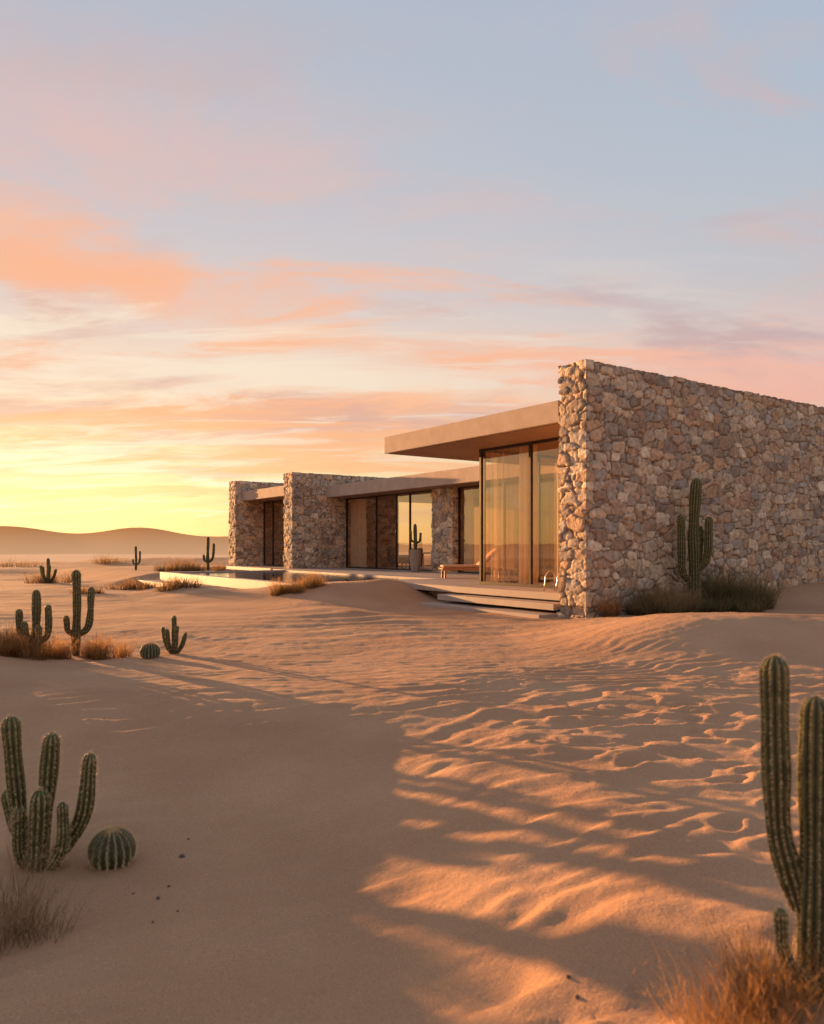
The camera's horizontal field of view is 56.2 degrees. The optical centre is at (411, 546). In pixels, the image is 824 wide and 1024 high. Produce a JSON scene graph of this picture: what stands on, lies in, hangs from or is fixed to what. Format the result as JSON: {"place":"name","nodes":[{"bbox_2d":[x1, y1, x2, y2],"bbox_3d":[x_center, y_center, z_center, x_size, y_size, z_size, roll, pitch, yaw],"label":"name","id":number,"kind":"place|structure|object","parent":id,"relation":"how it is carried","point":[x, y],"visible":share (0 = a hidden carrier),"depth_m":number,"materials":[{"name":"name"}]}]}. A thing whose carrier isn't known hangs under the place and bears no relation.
{"place":"outdoors","nodes":[
{"label":"outdoors","id":0,"kind":"place"},
{"bbox_2d":[0,556,45,566],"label":"dry grass","id":1,"kind":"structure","parent":0,"point":[22,565],"depth_m":55.13,"materials":[{"name":"brown plant"}]},
{"bbox_2d":[20,569,82,583],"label":"dry grass","id":2,"kind":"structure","parent":0,"point":[40,580],"depth_m":33.94,"materials":[{"name":"brown plant"}]},
{"bbox_2d":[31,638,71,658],"bbox_3d":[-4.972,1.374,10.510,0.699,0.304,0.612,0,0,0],"label":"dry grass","id":3,"kind":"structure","parent":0,"point":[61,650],"depth_m":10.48,"materials":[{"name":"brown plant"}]},
{"bbox_2d":[69,585,104,593],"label":"dry grass","id":4,"kind":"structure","parent":0,"point":[83,590],"depth_m":23.93,"materials":[{"name":"brown plant"}]},
{"bbox_2d":[41,632,137,659],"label":"dry grass","id":5,"kind":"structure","parent":0,"point":[94,651],"depth_m":10.53,"materials":[{"name":"brown plant"}]},
{"bbox_2d":[89,554,130,564],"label":"dry grass","id":6,"kind":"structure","parent":0,"point":[104,561],"depth_m":60.29,"materials":[{"name":"brown plant"}]},
{"bbox_2d":[105,576,154,589],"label":"dry grass","id":7,"kind":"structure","parent":0,"point":[130,586],"depth_m":25.82,"materials":[{"name":"brown plant"}]},
{"bbox_2d":[153,558,197,571],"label":"dry grass","id":8,"kind":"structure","parent":0,"point":[159,569],"depth_m":34.63,"materials":[{"name":"brown plant"}]},
{"bbox_2d":[153,574,204,591],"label":"dry grass","id":9,"kind":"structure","parent":0,"point":[175,584],"depth_m":23.36,"materials":[{"name":"brown plant"}]},
{"bbox_2d":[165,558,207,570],"bbox_3d":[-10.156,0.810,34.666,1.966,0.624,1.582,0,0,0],"label":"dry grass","id":10,"kind":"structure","parent":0,"point":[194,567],"depth_m":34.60,"materials":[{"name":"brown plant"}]},
{"bbox_2d":[0,526,432,554],"bbox_3d":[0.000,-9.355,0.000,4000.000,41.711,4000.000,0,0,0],"label":"hills","id":11,"kind":"structure","parent":0,"point":[14,540],"depth_m":797.13,"materials":[{"name":"beige sand"}]},
{"bbox_2d":[263,576,298,595],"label":"dry grass","id":12,"kind":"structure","parent":0,"point":[280,588],"depth_m":20.40,"materials":[{"name":"brown plant"}]},
{"bbox_2d":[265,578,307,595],"bbox_3d":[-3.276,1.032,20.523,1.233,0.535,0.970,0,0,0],"label":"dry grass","id":13,"kind":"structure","parent":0,"point":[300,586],"depth_m":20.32,"materials":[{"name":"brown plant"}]},
{"bbox_2d":[292,570,328,588],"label":"dry grass","id":14,"kind":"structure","parent":0,"point":[313,583],"depth_m":20.72,"materials":[{"name":"brown plant"}]},
{"bbox_2d":[0,552,823,1023],"bbox_3d":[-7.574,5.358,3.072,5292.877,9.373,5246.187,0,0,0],"label":"ground","id":15,"kind":"structure","parent":0,"point":[384,800],"depth_m":5.03,"materials":[{"name":"beige sand"}]},
{"bbox_2d":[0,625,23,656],"bbox_3d":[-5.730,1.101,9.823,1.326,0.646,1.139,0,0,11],"label":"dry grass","id":16,"kind":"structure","parent":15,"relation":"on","point":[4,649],"depth_m":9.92,"materials":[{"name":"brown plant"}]},
{"bbox_2d":[14,590,53,655],"bbox_3d":[-5.096,1.088,10.369,0.563,1.079,0.272,0,0,0],"label":"saguaro cactus","id":17,"kind":"object","parent":15,"relation":"on","point":[36,598],"visible":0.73,"depth_m":10.36,"materials":[{"name":"green plant"}]},
{"bbox_2d":[0,621,69,660],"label":"dry grass","id":18,"kind":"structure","parent":15,"relation":"on","point":[22,651],"depth_m":10.09,"materials":[{"name":"brown plant"}]},
{"bbox_2d":[39,558,56,582],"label":"saguaro cactus","id":19,"kind":"object","parent":15,"relation":"on","point":[46,579],"visible":0.98,"depth_m":32.92,"materials":[{"name":"green plant"}]},
{"bbox_2d":[0,713,99,873],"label":"branching cactus","id":20,"kind":"object","parent":15,"relation":"on","point":[14,801],"visible":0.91,"depth_m":4.56,"materials":[{"name":"green plant"}]},
{"bbox_2d":[0,867,106,948],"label":"dry shrub","id":21,"kind":"object","parent":15,"relation":"on","point":[32,928],"visible":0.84,"depth_m":3.75,"materials":[{"name":"brown plant"}]},
{"bbox_2d":[0,813,113,958],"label":"dry shrub","id":22,"kind":"object","parent":15,"relation":"on","point":[19,898],"visible":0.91,"depth_m":3.88,"materials":[{"name":"brown plant"}]},
{"bbox_2d":[61,570,95,655],"bbox_3d":[-4.665,0.992,10.799,0.514,1.372,0.210,0,0,0],"label":"saguaro cactus","id":23,"kind":"object","parent":15,"relation":"on","point":[76,613],"visible":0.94,"depth_m":10.77,"materials":[{"name":"green plant"}]},
{"bbox_2d":[83,823,139,870],"bbox_3d":[-1.797,1.789,4.619,0.334,0.242,0.327,0,0,0],"label":"barrel cactus","id":24,"kind":"object","parent":15,"relation":"on","point":[119,852],"visible":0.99,"depth_m":4.54,"materials":[{"name":"green plant"}]},
{"bbox_2d":[132,546,140,569],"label":"saguaro cactus","id":25,"kind":"object","parent":15,"relation":"on","point":[136,563],"visible":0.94,"depth_m":35.97,"materials":[{"name":"green plant"}]},
{"bbox_2d":[135,581,156,590],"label":"dry grass","id":26,"kind":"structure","parent":15,"relation":"on","point":[144,587],"depth_m":25.23,"materials":[{"name":"brown plant"}]},
{"bbox_2d":[139,641,160,658],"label":"barrel cactus","id":27,"kind":"object","parent":15,"relation":"on","point":[150,650],"visible":1,"depth_m":10.61,"materials":[{"name":"green plant"}]},
{"bbox_2d":[161,616,186,653],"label":"columnar cactus","id":28,"kind":"object","parent":15,"relation":"on","point":[175,648],"visible":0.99,"depth_m":10.96,"materials":[{"name":"green plant"}]},
{"bbox_2d":[203,537,214,570],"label":"saguaro cactus","id":29,"kind":"object","parent":15,"relation":"on","point":[207,561],"visible":0.95,"depth_m":35.95,"materials":[{"name":"green plant"}]},
{"bbox_2d":[210,563,226,570],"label":"dry grass","id":30,"kind":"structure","parent":15,"relation":"on","point":[222,568],"depth_m":34.78,"materials":[{"name":"brown plant"}]},
{"bbox_2d":[138,570,443,588],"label":"swimming pool","id":31,"kind":"structure","parent":15,"relation":"on","point":[246,579],"depth_m":27.30,"materials":[{"name":"liquid"}]},
{"bbox_2d":[226,359,823,618],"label":"modern house","id":32,"kind":"structure","parent":15,"relation":"on","point":[582,486],"depth_m":19.56,"materials":[{"name":"stone"}]},
{"bbox_2d":[263,500,283,565],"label":"window","id":33,"kind":"structure","parent":32,"relation":"in","point":[277,500],"depth_m":41.14,"materials":[{"name":"brown metal"}]},
{"bbox_2d":[346,490,431,570],"bbox_3d":[-1.078,-0.655,34.596,0.100,3.354,7.350,0,0,-35],"label":"window","id":34,"kind":"structure","parent":32,"relation":"in","point":[396,495],"depth_m":34.74,"materials":[{"name":"brown metal"}]},
{"bbox_2d":[387,548,406,567],"bbox_3d":[-0.697,0.546,36.839,0.800,0.950,0.880,0,0,15],"label":"armchair","id":35,"kind":"object","parent":32,"relation":"on","point":[390,556],"visible":0.6,"depth_m":36.54,"materials":[{"name":"leather"}]},
{"bbox_2d":[399,548,422,568],"bbox_3d":[-0.012,0.546,36.088,0.880,0.950,0.800,0,0,35],"label":"armchair","id":36,"kind":"object","parent":32,"relation":"on","point":[403,559],"visible":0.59,"depth_m":36.01,"materials":[{"name":"leather"}]},
{"bbox_2d":[398,501,431,566],"bbox_3d":[0.208,-0.655,39.969,2.320,3.354,0.100,0,0,-35],"label":"window","id":37,"kind":"structure","parent":32,"relation":"in","point":[398,501],"depth_m":39.29,"materials":[{"name":"brown metal"}]},
{"bbox_2d":[409,524,421,571],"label":"potted cactus","id":38,"kind":"object","parent":32,"relation":"on","point":[415,556],"visible":1,"depth_m":31.18,"materials":[{"name":"ceramic"}]},
{"bbox_2d":[420,552,430,568],"bbox_3d":[0.500,0.641,34.974,0.900,0.760,0.900,0,0,-35],"label":"side table","id":39,"kind":"object","parent":32,"relation":"on","point":[422,553],"visible":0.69,"depth_m":34.92,"materials":[{"name":"brown wood"}]},
{"bbox_2d":[439,549,501,578],"bbox_3d":[1.887,0.544,25.098,1.950,0.956,0.720,0,0,-7],"label":"sun lounger","id":40,"kind":"object","parent":32,"relation":"on","point":[491,554],"visible":0.91,"depth_m":24.82,"materials":[{"name":"brown wood"}]},
{"bbox_2d":[458,477,560,576],"bbox_3d":[4.110,-0.655,27.173,0.101,3.354,7.880,0,0,-35],"label":"window","id":41,"kind":"structure","parent":32,"relation":"in","point":[556,479],"depth_m":28.19,"materials":[{"name":"brown metal"}]},
{"bbox_2d":[479,437,559,588],"bbox_3d":[3.177,-0.818,19.348,0.100,3.679,4.520,0,0,-35],"label":"window","id":42,"kind":"structure","parent":32,"relation":"in","point":[531,443],"depth_m":19.75,"materials":[{"name":"clear glass"}]},
{"bbox_2d":[483,451,558,582],"bbox_3d":[3.681,-0.818,22.396,4.200,3.679,0.100,0,0,-35],"label":"window","id":43,"kind":"structure","parent":32,"relation":"in","point":[498,452],"depth_m":21.57,"materials":[{"name":"brown metal"}]},
{"bbox_2d":[543,571,559,591],"bbox_3d":[3.286,0.791,17.691,0.368,0.465,0.408,0,0,-35],"label":"pool handrail","id":44,"kind":"object","parent":32,"relation":"on","point":[554,581],"visible":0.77,"depth_m":17.76,"materials":[{"name":"metal"}]},
{"bbox_2d":[588,592,627,616],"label":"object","id":45,"kind":"object","parent":15,"relation":"on","point":[613,610],"visible":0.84,"depth_m":15.82,"materials":[{"name":"plant"}]},
{"bbox_2d":[618,594,658,615],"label":"desert shrub","id":46,"kind":"object","parent":15,"relation":"on","point":[635,610],"visible":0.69,"depth_m":16.26,"materials":[{"name":"brown plant"}]},
{"bbox_2d":[620,579,716,614],"bbox_3d":[5.410,1.019,16.642,2.058,0.921,2.143,0,0,-37],"label":"desert shrub","id":47,"kind":"object","parent":15,"relation":"on","point":[670,603],"visible":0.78,"depth_m":16.29,"materials":[{"name":"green plant"}]},
{"bbox_2d":[675,477,713,603],"bbox_3d":[6.253,0.078,17.127,0.886,3.312,0.459,0,0,0],"label":"saguaro cactus","id":48,"kind":"object","parent":15,"relation":"on","point":[698,536],"visible":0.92,"depth_m":17.00,"materials":[{"name":"green plant"}]},
{"bbox_2d":[692,596,726,611],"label":"desert shrub","id":49,"kind":"object","parent":15,"relation":"on","point":[706,608],"visible":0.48,"depth_m":16.85,"materials":[{"name":"brown plant"}]},
{"bbox_2d":[626,897,823,1023],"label":"dry grass","id":50,"kind":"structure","parent":15,"relation":"on","point":[761,972],"depth_m":2.50,"materials":[{"name":"brown plant"}]},
{"bbox_2d":[701,591,770,612],"bbox_3d":[7.029,1.204,16.843,1.477,0.534,1.376,0,0,38],"label":"desert shrub","id":51,"kind":"object","parent":15,"relation":"on","point":[732,607],"visible":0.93,"depth_m":16.75,"materials":[{"name":"brown plant"}]},
{"bbox_2d":[686,558,794,609],"bbox_3d":[7.137,0.837,17.486,3.047,1.249,2.230,0,0,42],"label":"desert shrub","id":52,"kind":"object","parent":15,"relation":"on","point":[726,589],"visible":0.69,"depth_m":17.20,"materials":[{"name":"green plant"}]},
{"bbox_2d":[732,577,786,603],"bbox_3d":[7.934,1.026,17.920,1.728,0.779,1.227,0,0,-38],"label":"desert shrub","id":53,"kind":"object","parent":15,"relation":"on","point":[762,590],"visible":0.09,"depth_m":17.84,"materials":[{"name":"brown plant"}]},
{"bbox_2d":[755,652,823,999],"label":"columnar cactus","id":54,"kind":"object","parent":15,"relation":"on","point":[800,875],"visible":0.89,"depth_m":2.57,"materials":[{"name":"green plant"}]},
{"bbox_2d":[0,0,823,544],"label":"sky","id":55,"kind":"structure","parent":0,"point":[241,240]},
{"bbox_2d":[642,980,736,1023],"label":"dry grass","id":56,"kind":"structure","parent":0,"point":[689,1015],"depth_m":2.51,"materials":[{"name":"brown plant"}]}
]}

